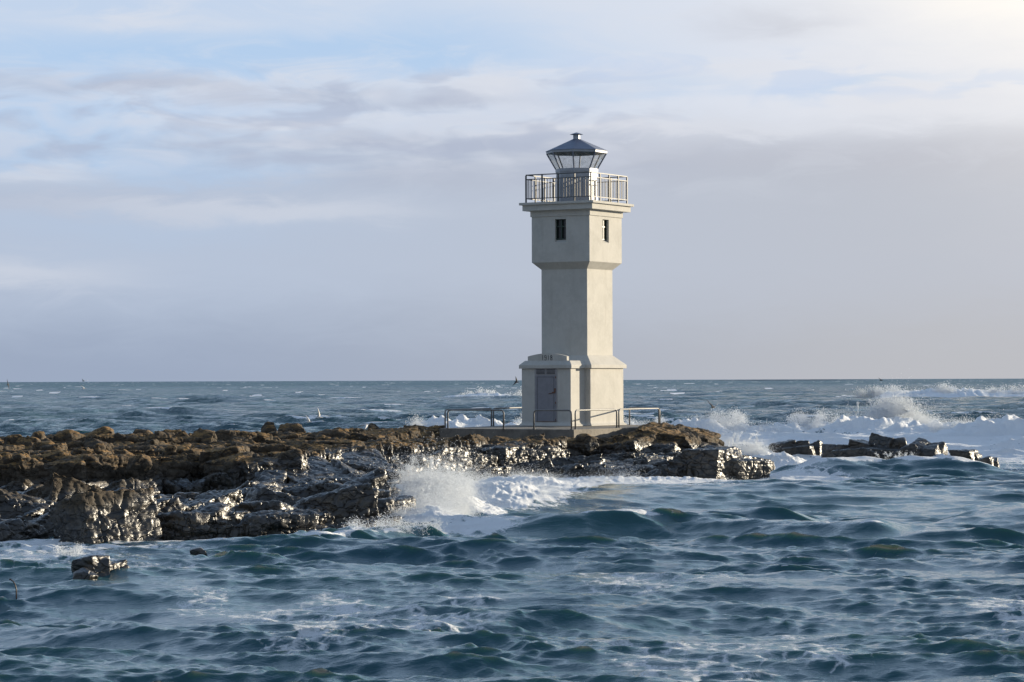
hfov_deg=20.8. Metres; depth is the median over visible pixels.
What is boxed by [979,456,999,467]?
reef rock
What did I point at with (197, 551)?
islet rock
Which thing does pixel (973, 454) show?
reef rock
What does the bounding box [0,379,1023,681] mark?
sea
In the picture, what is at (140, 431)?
boulder
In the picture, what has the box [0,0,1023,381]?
sky
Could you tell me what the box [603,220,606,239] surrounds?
window
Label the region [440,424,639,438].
platform
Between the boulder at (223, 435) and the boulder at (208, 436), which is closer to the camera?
the boulder at (208, 436)
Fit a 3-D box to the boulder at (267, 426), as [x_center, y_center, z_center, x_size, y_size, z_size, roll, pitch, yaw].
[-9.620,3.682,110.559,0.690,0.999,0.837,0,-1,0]
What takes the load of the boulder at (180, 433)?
on the rocky shore
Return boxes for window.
[556,219,565,239]
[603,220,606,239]
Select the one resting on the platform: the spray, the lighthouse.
the lighthouse
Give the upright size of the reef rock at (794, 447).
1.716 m
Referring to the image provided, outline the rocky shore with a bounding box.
[0,422,774,543]
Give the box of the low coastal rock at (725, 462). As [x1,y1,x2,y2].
[669,446,770,479]
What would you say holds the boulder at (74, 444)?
on the rocky shore
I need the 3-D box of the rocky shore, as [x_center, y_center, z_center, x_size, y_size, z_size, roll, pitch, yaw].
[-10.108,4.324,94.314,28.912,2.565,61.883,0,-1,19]
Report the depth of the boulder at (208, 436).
99.98 m
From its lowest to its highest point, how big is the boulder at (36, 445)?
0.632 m
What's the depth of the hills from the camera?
9007.45 m
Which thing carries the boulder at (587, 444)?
on the rocky shore
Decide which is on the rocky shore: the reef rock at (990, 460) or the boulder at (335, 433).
the boulder at (335, 433)
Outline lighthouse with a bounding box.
[518,132,633,425]
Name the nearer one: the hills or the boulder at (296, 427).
the boulder at (296, 427)
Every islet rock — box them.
[71,554,129,579]
[190,547,206,555]
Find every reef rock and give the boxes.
[769,439,822,455]
[821,433,947,459]
[948,449,981,460]
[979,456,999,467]
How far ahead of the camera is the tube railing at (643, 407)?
116.31 m
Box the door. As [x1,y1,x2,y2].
[535,369,556,421]
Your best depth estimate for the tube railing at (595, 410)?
109.01 m
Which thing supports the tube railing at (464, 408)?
on the platform
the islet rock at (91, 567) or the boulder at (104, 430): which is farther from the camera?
the boulder at (104, 430)
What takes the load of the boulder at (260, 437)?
on the rocky shore
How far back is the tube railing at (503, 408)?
117.17 m
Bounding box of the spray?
[50,368,1023,555]
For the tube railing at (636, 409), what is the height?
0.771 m
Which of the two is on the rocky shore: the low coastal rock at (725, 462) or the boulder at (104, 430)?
the boulder at (104, 430)
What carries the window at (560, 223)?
in the lighthouse
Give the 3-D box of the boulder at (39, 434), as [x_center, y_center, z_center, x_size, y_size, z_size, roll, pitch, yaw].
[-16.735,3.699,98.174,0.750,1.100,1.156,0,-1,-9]
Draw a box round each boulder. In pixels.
[31,431,45,438]
[31,441,54,450]
[53,429,83,441]
[67,440,82,448]
[83,438,113,449]
[85,426,114,436]
[124,454,151,480]
[133,429,151,433]
[162,429,188,436]
[190,428,216,443]
[215,429,236,440]
[251,433,272,442]
[261,421,276,432]
[277,423,305,432]
[314,435,330,439]
[319,429,348,437]
[575,433,598,456]
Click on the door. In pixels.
(545, 379)
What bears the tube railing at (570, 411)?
on the platform
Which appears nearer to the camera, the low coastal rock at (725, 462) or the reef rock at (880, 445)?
the low coastal rock at (725, 462)
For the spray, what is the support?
on the sea
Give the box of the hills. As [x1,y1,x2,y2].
[714,379,824,380]
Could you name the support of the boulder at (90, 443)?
on the rocky shore
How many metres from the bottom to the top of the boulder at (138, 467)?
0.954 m
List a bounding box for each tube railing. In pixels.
[444,408,491,427]
[446,409,504,428]
[493,407,521,425]
[533,409,571,429]
[574,409,617,428]
[618,408,659,427]
[628,407,660,424]
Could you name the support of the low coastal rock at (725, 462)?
in the sea
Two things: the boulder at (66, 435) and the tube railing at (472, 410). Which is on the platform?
the tube railing at (472, 410)
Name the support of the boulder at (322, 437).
on the rocky shore
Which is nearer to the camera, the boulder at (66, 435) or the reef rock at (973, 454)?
the boulder at (66, 435)

